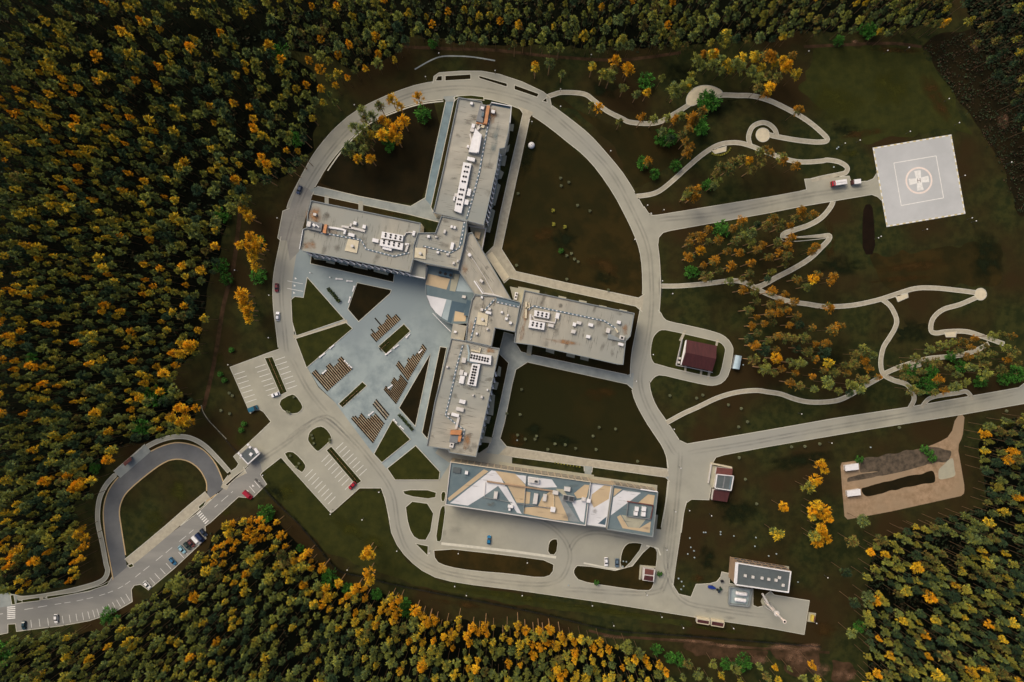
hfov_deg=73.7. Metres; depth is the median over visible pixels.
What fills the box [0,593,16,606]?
pavement
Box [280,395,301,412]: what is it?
lawn
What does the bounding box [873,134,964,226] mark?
helipad
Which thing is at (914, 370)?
broadleaf tree
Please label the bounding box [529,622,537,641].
pine tree
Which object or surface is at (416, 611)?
pine tree
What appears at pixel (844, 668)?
bare earth
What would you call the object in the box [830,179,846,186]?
truck
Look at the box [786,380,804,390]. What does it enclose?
pine tree
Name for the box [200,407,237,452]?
fence
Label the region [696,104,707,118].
pine tree
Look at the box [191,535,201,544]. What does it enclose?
parked car
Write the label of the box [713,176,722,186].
pine tree
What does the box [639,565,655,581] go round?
pump house
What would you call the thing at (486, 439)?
slab
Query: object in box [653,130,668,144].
broadleaf tree
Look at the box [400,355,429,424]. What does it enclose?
lawn
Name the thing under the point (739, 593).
storage tank
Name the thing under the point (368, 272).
lawn
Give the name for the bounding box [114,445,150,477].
pavement
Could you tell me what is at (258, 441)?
pavement
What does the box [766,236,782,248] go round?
pine tree
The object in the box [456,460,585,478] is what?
window
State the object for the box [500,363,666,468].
ground
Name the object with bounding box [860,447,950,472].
gravel
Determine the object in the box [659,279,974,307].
path
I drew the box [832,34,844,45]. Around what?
broadleaf tree
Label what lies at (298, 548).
broadleaf tree
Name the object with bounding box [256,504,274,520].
broadleaf tree
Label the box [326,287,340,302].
hedge
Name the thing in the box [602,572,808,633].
yard
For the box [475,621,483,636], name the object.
pine tree
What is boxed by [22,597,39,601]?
lawn
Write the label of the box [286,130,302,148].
broadleaf tree
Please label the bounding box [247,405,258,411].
pickup truck
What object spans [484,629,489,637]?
pine tree
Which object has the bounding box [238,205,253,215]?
pine tree
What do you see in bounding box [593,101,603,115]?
pine tree
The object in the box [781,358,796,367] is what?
pine tree
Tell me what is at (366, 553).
pine tree
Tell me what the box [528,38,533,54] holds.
pine tree
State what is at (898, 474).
bank
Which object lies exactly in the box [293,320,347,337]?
path
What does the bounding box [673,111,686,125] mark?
pine tree
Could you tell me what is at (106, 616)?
broadleaf tree
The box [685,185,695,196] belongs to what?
pine tree
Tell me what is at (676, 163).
broadleaf tree
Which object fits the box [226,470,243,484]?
lawn
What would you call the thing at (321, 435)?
lawn
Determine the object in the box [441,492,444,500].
lawn
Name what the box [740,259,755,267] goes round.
pine tree
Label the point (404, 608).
broadleaf tree
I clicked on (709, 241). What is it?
pine tree
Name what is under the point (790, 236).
pine tree
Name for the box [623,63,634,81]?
pine tree
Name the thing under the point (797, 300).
pine tree
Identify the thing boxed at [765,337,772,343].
pine tree
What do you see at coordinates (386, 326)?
planting bed
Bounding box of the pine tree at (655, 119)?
[647,114,658,127]
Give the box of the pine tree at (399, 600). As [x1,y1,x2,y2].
[396,590,403,603]
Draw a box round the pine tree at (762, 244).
[758,241,767,249]
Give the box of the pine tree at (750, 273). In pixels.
[741,268,754,277]
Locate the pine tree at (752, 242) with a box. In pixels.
[743,236,755,248]
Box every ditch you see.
[266,489,807,644]
[861,471,934,495]
[862,204,874,254]
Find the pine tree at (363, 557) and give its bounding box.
[359,550,367,560]
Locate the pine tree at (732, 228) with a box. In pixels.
[727,224,736,232]
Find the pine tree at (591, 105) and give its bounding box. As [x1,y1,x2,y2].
[588,101,594,112]
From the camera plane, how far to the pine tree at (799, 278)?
320.44 m
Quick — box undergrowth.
[0,0,1023,681]
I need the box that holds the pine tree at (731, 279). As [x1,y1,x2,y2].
[721,277,734,285]
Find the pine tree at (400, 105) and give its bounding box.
[396,102,404,114]
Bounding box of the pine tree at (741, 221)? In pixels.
[734,215,747,226]
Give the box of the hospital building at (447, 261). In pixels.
[299,97,634,456]
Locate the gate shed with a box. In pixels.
[707,462,733,501]
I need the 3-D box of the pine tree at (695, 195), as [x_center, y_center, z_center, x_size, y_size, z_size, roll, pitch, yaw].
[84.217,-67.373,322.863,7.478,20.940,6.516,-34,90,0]
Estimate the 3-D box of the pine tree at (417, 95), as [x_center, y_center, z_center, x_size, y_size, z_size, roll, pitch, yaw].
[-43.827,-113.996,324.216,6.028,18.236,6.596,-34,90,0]
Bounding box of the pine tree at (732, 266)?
[723,260,736,271]
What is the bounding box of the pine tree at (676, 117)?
[668,114,679,128]
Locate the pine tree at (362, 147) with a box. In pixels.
[358,144,369,154]
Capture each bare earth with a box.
[683,639,767,664]
[686,40,1006,678]
[769,643,820,680]
[831,660,856,681]
[841,415,963,518]
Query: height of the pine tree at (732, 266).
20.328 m
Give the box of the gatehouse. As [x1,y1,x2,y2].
[237,443,260,463]
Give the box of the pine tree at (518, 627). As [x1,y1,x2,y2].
[513,612,521,630]
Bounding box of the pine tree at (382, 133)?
[375,127,388,142]
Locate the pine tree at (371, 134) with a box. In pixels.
[365,129,375,142]
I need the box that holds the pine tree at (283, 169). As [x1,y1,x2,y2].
[281,167,292,176]
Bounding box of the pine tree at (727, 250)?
[718,247,731,254]
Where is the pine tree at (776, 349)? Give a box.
[772,346,780,353]
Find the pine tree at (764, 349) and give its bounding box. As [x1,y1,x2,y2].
[756,342,770,355]
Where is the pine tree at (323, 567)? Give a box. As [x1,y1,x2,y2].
[317,559,329,573]
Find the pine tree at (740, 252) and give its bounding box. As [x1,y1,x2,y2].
[731,248,744,255]
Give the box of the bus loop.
[104,443,222,577]
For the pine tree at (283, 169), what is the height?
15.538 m
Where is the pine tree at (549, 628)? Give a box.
[544,618,554,634]
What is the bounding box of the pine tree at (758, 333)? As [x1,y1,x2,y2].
[749,329,762,337]
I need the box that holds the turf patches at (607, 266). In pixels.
[375,48,946,634]
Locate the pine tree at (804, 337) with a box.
[790,331,810,343]
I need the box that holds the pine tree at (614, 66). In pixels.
[608,64,618,72]
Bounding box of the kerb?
[0,71,1023,634]
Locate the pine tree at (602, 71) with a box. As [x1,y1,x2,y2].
[598,68,607,85]
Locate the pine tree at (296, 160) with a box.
[292,157,306,168]
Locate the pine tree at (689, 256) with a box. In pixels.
[682,251,694,261]
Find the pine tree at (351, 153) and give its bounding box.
[347,150,356,160]
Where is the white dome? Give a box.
[528,142,534,148]
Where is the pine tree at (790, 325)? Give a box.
[780,321,793,328]
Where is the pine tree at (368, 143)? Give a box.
[365,139,374,150]
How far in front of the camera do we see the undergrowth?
332.65 m
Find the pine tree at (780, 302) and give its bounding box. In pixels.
[775,298,784,306]
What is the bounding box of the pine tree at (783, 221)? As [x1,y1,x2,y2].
[773,219,785,226]
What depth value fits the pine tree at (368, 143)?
320.78 m
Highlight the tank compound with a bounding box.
[728,586,752,606]
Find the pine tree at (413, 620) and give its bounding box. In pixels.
[408,616,417,623]
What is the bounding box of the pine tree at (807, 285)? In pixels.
[795,283,810,292]
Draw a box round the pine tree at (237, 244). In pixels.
[235,240,249,248]
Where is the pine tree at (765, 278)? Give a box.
[760,275,771,283]
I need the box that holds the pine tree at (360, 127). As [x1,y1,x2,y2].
[356,123,370,137]
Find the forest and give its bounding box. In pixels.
[0,0,1023,681]
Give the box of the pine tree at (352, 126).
[347,121,358,134]
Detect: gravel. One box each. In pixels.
[847,463,926,481]
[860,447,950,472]
[938,458,954,478]
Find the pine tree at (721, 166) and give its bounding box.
[713,161,726,173]
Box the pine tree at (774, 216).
[762,213,778,223]
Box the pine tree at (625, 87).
[619,83,629,96]
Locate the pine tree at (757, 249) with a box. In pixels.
[747,245,761,253]
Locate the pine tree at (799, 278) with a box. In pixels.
[786,274,802,284]
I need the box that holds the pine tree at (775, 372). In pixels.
[763,369,778,377]
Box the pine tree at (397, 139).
[392,134,402,147]
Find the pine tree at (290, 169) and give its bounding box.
[288,167,299,176]
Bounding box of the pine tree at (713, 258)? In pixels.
[706,255,720,266]
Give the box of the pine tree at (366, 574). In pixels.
[362,563,375,578]
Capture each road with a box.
[273,82,683,583]
[278,183,310,239]
[640,174,881,244]
[641,308,732,384]
[661,384,1023,531]
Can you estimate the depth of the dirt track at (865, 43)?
333.30 m
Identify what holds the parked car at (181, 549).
on the avenue
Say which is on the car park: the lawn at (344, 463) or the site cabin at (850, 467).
the lawn at (344, 463)
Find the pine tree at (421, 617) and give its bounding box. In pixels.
[419,606,425,619]
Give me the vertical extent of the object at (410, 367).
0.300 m
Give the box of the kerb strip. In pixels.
[415,55,494,69]
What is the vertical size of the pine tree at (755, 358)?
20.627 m
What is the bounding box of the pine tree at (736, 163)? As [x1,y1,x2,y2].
[725,156,739,170]
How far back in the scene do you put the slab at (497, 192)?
333.29 m
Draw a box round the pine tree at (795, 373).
[787,369,799,377]
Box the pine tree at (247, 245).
[244,242,259,252]
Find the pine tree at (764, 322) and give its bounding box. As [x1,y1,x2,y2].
[760,320,768,327]
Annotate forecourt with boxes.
[287,192,311,259]
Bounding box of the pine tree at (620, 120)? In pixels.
[615,118,623,129]
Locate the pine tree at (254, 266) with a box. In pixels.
[250,261,264,271]
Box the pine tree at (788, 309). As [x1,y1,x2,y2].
[782,305,791,314]
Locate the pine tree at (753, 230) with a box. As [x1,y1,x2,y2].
[741,226,756,237]
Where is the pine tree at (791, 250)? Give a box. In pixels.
[784,247,794,253]
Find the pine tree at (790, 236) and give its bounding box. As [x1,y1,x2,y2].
[781,233,796,242]
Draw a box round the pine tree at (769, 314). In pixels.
[760,308,773,317]
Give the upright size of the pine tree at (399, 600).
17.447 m
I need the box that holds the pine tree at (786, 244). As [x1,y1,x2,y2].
[776,240,791,250]
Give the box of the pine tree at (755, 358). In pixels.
[742,353,759,365]
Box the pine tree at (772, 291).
[759,285,778,296]
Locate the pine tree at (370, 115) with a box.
[365,109,378,126]
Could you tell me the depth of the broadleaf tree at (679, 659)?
329.84 m
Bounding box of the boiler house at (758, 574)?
[728,557,790,592]
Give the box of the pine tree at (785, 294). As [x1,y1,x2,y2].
[776,290,788,297]
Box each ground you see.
[0,0,317,593]
[0,0,1023,681]
[0,519,669,681]
[261,463,691,626]
[280,0,950,70]
[320,103,439,203]
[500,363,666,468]
[502,117,642,297]
[550,97,683,187]
[798,45,971,143]
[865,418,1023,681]
[870,241,1002,287]
[923,29,1023,215]
[965,0,1023,32]
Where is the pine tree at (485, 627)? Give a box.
[480,613,488,631]
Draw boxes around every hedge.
[267,357,284,392]
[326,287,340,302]
[328,449,359,482]
[340,389,358,404]
[380,342,389,350]
[398,414,413,430]
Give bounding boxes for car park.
[230,339,393,512]
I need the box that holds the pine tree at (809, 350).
[796,346,812,356]
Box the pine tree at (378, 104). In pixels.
[374,99,385,114]
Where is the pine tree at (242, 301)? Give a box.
[237,296,255,307]
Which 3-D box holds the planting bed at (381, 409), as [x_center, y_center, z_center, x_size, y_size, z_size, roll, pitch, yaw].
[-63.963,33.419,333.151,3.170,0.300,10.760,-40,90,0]
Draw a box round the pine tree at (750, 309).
[738,305,753,314]
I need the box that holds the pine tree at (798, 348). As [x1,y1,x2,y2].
[788,344,801,352]
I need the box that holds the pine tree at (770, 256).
[760,253,774,261]
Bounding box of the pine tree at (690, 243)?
[682,238,694,249]
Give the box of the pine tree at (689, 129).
[681,124,694,137]
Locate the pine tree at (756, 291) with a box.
[744,286,759,296]
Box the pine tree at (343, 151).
[340,147,350,158]
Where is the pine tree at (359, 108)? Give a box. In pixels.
[356,104,367,116]
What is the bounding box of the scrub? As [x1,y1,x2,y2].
[923,32,1023,212]
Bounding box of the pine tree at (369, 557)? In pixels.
[366,546,376,560]
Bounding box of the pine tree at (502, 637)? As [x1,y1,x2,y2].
[499,630,505,641]
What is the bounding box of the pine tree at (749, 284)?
[743,280,753,287]
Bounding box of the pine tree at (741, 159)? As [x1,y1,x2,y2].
[734,154,746,165]
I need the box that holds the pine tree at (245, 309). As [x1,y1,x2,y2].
[241,304,258,316]
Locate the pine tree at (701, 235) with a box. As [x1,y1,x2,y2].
[693,231,707,242]
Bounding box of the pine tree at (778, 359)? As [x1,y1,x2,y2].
[764,352,782,363]
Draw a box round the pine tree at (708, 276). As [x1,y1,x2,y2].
[698,271,713,282]
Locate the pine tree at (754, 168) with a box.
[741,163,757,176]
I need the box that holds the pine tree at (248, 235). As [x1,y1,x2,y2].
[244,231,258,241]
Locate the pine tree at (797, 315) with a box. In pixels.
[787,310,801,320]
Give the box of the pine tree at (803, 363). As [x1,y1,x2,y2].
[795,356,807,368]
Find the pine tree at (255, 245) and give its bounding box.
[250,238,268,252]
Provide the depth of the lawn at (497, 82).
333.19 m
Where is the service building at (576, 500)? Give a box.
[445,458,657,536]
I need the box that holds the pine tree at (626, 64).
[620,61,630,77]
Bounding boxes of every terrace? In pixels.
[486,252,508,280]
[687,86,721,104]
[712,147,725,152]
[756,128,769,140]
[896,294,907,300]
[945,332,955,336]
[975,289,985,299]
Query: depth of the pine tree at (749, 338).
318.57 m
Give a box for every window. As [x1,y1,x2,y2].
[454,461,584,479]
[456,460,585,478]
[457,459,586,477]
[734,558,783,566]
[737,560,785,568]
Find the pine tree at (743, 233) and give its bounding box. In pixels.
[736,228,747,239]
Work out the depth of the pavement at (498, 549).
333.28 m
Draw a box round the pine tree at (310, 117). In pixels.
[308,115,318,125]
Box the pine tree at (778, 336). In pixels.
[766,332,781,340]
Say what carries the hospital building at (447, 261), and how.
on the ground at (824, 586)
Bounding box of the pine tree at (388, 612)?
[384,600,393,615]
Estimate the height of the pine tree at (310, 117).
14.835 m
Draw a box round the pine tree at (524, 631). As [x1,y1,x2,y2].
[521,619,529,635]
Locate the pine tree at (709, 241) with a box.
[703,237,712,245]
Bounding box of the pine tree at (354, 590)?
[350,578,362,594]
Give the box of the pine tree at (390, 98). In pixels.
[385,92,398,108]
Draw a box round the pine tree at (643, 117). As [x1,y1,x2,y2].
[636,112,646,127]
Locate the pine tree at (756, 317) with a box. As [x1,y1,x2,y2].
[750,314,760,320]
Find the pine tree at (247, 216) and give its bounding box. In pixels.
[244,212,261,223]
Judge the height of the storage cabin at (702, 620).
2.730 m
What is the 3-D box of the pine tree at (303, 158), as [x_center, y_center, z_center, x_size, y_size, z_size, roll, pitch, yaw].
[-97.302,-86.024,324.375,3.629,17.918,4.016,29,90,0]
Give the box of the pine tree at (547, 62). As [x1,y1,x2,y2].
[544,57,555,74]
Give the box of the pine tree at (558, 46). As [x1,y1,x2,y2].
[554,41,564,58]
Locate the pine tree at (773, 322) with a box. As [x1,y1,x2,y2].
[768,318,776,326]
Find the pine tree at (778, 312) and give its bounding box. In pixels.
[771,307,784,316]
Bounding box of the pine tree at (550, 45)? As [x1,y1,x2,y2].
[546,42,553,55]
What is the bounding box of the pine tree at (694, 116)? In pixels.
[685,110,698,127]
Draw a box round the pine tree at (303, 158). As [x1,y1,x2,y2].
[300,155,312,165]
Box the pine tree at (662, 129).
[658,126,666,136]
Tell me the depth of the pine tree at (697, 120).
318.21 m
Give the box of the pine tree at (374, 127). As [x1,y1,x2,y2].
[372,123,382,132]
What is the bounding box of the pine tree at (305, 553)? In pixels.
[303,545,314,556]
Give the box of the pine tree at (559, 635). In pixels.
[557,622,563,639]
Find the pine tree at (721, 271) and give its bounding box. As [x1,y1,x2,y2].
[712,267,723,274]
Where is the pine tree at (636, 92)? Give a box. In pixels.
[632,89,640,102]
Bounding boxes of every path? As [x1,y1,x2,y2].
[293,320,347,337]
[310,95,456,221]
[426,102,452,204]
[486,106,643,310]
[487,333,668,478]
[499,447,668,476]
[546,91,689,124]
[636,141,848,197]
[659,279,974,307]
[666,379,878,423]
[715,93,828,143]
[747,121,777,143]
[756,200,834,287]
[879,299,915,408]
[883,344,988,374]
[921,390,973,407]
[929,296,1003,344]
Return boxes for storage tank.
[734,597,746,602]
[735,591,747,595]
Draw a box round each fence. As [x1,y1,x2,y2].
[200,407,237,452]
[255,479,818,646]
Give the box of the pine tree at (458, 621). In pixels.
[454,608,461,624]
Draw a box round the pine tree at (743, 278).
[735,276,745,281]
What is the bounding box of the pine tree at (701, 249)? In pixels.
[694,245,705,255]
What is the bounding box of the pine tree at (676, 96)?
[668,88,681,102]
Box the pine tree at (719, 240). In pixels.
[713,234,723,245]
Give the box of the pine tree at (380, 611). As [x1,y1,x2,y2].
[377,606,385,614]
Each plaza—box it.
[291,249,464,478]
[435,447,511,464]
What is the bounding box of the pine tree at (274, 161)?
[271,158,282,167]
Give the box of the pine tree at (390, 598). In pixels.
[387,588,396,601]
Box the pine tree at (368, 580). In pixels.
[364,571,374,585]
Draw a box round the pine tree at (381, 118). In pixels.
[377,114,386,127]
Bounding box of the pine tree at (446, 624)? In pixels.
[444,613,448,627]
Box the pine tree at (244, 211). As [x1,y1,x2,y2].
[241,208,256,218]
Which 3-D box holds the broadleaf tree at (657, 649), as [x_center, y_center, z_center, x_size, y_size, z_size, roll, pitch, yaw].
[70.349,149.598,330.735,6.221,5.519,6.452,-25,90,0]
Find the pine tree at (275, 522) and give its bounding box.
[273,516,283,524]
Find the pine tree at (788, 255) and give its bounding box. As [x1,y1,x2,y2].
[775,252,793,261]
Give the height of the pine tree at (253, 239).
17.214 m
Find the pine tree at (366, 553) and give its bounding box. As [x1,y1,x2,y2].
[362,542,373,556]
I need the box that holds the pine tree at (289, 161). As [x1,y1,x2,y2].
[286,159,296,167]
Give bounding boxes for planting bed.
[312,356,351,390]
[351,413,383,442]
[370,314,400,341]
[372,399,388,419]
[383,374,407,403]
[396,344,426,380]
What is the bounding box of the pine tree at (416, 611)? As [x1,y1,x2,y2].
[409,600,420,616]
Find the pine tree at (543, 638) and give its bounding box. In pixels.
[537,623,548,641]
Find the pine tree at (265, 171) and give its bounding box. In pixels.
[263,167,277,178]
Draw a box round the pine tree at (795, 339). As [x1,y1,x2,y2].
[783,333,798,343]
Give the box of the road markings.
[7,135,964,627]
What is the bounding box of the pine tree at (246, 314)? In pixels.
[242,311,257,318]
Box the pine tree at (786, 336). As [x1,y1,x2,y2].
[772,332,790,344]
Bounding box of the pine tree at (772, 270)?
[764,268,776,274]
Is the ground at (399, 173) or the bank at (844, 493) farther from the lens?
the ground at (399, 173)
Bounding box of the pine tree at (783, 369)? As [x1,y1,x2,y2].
[773,365,785,372]
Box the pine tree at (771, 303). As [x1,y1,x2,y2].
[761,300,776,308]
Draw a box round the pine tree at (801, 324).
[795,319,804,328]
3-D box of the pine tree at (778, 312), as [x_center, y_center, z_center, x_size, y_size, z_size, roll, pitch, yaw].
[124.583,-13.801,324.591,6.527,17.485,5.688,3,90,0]
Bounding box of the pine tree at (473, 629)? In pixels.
[468,618,476,632]
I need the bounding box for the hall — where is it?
[676,338,716,372]
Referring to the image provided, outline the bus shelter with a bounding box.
[123,457,131,465]
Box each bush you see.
[855,455,863,463]
[919,444,928,452]
[924,448,934,456]
[928,454,936,462]
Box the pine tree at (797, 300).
[785,297,799,305]
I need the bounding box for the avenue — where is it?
[0,459,265,633]
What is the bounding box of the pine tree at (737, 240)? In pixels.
[727,236,740,245]
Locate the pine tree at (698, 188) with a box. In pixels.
[694,184,701,192]
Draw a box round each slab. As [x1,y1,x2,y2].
[325,195,328,203]
[358,200,362,210]
[374,268,387,274]
[481,436,491,442]
[486,209,494,232]
[487,395,494,414]
[491,184,500,204]
[497,366,500,375]
[498,170,503,178]
[499,462,593,478]
[501,155,506,165]
[518,287,538,292]
[526,345,531,355]
[590,476,656,489]
[654,515,657,531]
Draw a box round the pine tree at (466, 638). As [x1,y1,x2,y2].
[463,623,470,640]
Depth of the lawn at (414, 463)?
332.95 m
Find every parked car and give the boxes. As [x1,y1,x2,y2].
[21,621,26,629]
[54,614,58,622]
[143,580,150,588]
[168,557,176,565]
[178,545,185,553]
[183,541,190,549]
[187,539,194,547]
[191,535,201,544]
[194,532,204,541]
[199,528,207,536]
[242,490,252,499]
[271,391,279,397]
[275,283,278,291]
[276,312,279,320]
[296,185,301,193]
[348,481,356,489]
[487,535,490,543]
[604,557,607,565]
[615,558,618,566]
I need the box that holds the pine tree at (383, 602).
[381,591,389,606]
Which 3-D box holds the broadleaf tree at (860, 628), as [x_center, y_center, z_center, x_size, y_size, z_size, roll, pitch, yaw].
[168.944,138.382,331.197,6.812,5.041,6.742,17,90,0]
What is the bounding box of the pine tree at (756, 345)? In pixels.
[744,340,761,350]
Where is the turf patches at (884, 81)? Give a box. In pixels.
[150,77,1010,631]
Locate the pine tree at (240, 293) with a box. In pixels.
[233,287,253,300]
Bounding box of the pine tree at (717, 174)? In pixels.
[710,170,719,178]
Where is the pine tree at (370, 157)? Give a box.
[365,154,376,165]
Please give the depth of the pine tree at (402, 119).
318.07 m
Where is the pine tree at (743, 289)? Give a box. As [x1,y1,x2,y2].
[732,285,747,294]
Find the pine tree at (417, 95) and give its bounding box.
[411,91,423,104]
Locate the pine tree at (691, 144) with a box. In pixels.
[685,142,695,149]
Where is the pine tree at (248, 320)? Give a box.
[244,315,258,324]
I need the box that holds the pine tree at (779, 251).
[773,248,783,256]
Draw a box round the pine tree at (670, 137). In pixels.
[664,134,674,146]
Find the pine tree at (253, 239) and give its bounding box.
[250,236,264,244]
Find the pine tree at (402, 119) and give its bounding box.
[396,113,410,131]
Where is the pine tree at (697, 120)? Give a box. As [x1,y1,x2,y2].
[691,117,699,125]
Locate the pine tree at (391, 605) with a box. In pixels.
[389,593,397,609]
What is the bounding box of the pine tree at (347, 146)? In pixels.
[344,140,356,154]
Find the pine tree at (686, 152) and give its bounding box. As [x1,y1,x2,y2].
[679,146,692,160]
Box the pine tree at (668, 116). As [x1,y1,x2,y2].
[661,112,671,125]
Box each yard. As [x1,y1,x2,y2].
[385,465,669,601]
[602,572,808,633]
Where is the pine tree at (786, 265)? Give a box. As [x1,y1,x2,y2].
[778,261,789,268]
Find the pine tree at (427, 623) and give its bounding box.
[422,609,436,628]
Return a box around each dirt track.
[201,195,242,409]
[404,45,680,61]
[589,629,829,653]
[804,42,921,47]
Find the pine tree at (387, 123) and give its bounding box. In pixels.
[384,118,393,128]
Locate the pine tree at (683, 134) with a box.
[677,130,686,141]
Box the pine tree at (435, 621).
[432,611,438,624]
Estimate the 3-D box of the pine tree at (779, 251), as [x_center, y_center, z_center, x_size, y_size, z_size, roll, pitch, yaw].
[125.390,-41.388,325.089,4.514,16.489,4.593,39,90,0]
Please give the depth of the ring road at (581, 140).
333.29 m
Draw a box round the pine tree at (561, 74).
[558,70,565,82]
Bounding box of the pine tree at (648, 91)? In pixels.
[642,88,650,101]
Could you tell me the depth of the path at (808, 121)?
333.30 m
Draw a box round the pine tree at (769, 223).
[756,220,773,231]
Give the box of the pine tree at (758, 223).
[749,220,761,229]
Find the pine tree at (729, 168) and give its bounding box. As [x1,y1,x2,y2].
[718,163,735,177]
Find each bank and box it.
[842,463,848,516]
[847,464,930,485]
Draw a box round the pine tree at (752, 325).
[744,321,756,330]
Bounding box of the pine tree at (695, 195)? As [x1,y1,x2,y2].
[685,190,700,202]
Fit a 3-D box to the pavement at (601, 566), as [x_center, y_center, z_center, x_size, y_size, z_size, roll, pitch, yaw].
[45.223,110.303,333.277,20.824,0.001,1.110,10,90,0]
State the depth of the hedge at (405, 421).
332.38 m
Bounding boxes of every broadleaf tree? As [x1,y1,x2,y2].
[0,639,13,668]
[26,352,37,362]
[89,462,99,473]
[99,605,120,624]
[132,418,152,436]
[142,384,167,406]
[212,258,229,274]
[213,207,231,222]
[219,272,233,285]
[249,268,266,284]
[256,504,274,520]
[262,509,272,522]
[272,42,288,62]
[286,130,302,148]
[296,544,303,551]
[321,567,338,589]
[341,582,352,595]
[371,587,381,599]
[378,128,389,142]
[382,140,394,152]
[396,597,413,612]
[400,603,411,617]
[413,105,430,124]
[428,39,437,48]
[637,155,647,170]
[638,71,655,91]
[649,168,659,179]
[650,643,664,656]
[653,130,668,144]
[657,127,677,146]
[664,651,675,663]
[669,159,681,171]
[673,652,683,666]
[684,265,698,278]
[693,114,707,128]
[693,120,708,135]
[696,95,710,108]
[699,89,714,104]
[700,178,711,190]
[701,91,722,112]
[712,219,729,238]
[720,656,733,670]
[734,652,752,672]
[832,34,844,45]
[853,619,865,632]
[857,23,869,33]
[861,21,878,38]
[903,362,921,377]
[916,375,938,394]
[924,365,939,377]
[944,349,955,361]
[954,358,967,372]
[972,376,988,386]
[996,373,1012,385]
[1008,365,1023,382]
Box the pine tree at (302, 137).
[299,135,311,147]
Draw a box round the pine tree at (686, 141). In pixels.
[678,136,688,149]
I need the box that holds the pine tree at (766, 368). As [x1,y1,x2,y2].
[752,359,771,374]
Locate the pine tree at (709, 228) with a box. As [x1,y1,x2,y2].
[703,225,711,233]
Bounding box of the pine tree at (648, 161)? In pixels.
[643,156,652,168]
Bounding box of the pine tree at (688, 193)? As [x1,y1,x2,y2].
[679,190,691,201]
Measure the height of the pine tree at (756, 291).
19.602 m
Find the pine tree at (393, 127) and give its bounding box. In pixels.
[388,123,403,137]
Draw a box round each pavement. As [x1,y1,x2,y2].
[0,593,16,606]
[16,435,229,599]
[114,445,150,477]
[125,492,210,563]
[221,469,245,489]
[230,430,265,477]
[327,101,442,170]
[433,71,550,106]
[441,542,555,558]
[584,562,618,569]
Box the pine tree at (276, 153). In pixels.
[274,152,285,161]
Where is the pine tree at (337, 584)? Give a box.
[334,573,345,587]
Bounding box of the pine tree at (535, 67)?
[531,63,538,78]
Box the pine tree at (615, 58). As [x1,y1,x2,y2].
[608,54,620,65]
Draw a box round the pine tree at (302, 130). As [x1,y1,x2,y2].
[300,127,311,139]
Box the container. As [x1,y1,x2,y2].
[731,355,741,368]
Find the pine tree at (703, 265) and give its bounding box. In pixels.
[699,261,706,268]
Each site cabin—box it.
[843,463,858,470]
[845,488,860,496]
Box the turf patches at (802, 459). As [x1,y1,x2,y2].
[270,67,999,566]
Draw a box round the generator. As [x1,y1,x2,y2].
[807,612,815,622]
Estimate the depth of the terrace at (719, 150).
333.28 m
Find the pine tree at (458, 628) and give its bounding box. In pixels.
[456,618,462,631]
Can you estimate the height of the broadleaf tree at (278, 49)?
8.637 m
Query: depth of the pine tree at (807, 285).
321.10 m
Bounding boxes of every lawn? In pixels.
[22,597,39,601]
[47,582,107,598]
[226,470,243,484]
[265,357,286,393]
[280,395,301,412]
[285,452,304,471]
[291,278,342,335]
[296,323,351,366]
[308,426,330,450]
[311,257,393,281]
[327,447,360,483]
[339,382,365,406]
[348,283,390,320]
[374,420,409,461]
[379,325,409,352]
[388,446,439,479]
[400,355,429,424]
[403,490,435,497]
[406,502,432,539]
[417,544,427,553]
[422,347,445,437]
[434,549,552,576]
[436,506,444,541]
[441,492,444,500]
[445,74,469,79]
[455,95,483,99]
[479,76,506,85]
[515,86,537,96]
[548,539,557,554]
[574,547,656,589]
[621,543,641,567]
[651,330,724,376]
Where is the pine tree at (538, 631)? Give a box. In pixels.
[534,622,542,634]
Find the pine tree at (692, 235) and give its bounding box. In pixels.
[685,232,694,240]
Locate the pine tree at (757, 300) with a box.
[750,297,760,305]
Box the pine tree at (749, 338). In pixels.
[739,333,753,342]
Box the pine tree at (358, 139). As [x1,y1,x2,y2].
[352,135,364,146]
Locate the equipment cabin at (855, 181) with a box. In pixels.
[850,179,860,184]
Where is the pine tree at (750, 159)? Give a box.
[739,156,753,167]
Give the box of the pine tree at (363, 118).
[360,115,370,127]
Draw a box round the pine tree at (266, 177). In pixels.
[261,174,276,185]
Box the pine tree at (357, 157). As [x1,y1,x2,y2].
[352,153,362,164]
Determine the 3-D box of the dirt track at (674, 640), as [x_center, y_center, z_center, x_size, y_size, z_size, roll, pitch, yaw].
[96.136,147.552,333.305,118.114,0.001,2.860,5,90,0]
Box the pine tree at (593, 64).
[588,61,596,77]
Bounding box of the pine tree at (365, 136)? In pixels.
[363,134,371,145]
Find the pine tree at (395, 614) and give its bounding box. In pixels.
[392,605,402,618]
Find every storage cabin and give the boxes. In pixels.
[696,616,709,624]
[710,618,724,627]
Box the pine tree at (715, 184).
[706,181,717,191]
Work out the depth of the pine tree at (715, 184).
320.99 m
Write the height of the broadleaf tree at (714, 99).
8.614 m
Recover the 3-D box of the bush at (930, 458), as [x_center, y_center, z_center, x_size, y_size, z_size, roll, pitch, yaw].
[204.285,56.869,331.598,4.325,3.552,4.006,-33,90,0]
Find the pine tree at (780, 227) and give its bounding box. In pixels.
[770,223,784,231]
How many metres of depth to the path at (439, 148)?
333.28 m
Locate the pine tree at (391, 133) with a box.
[387,129,398,142]
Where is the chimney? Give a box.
[761,593,786,623]
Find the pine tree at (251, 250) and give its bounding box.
[249,248,264,254]
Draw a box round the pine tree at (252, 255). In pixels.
[247,252,263,262]
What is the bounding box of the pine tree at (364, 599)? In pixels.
[362,588,370,602]
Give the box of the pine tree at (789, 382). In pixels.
[780,378,795,387]
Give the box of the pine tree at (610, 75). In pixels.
[604,68,616,88]

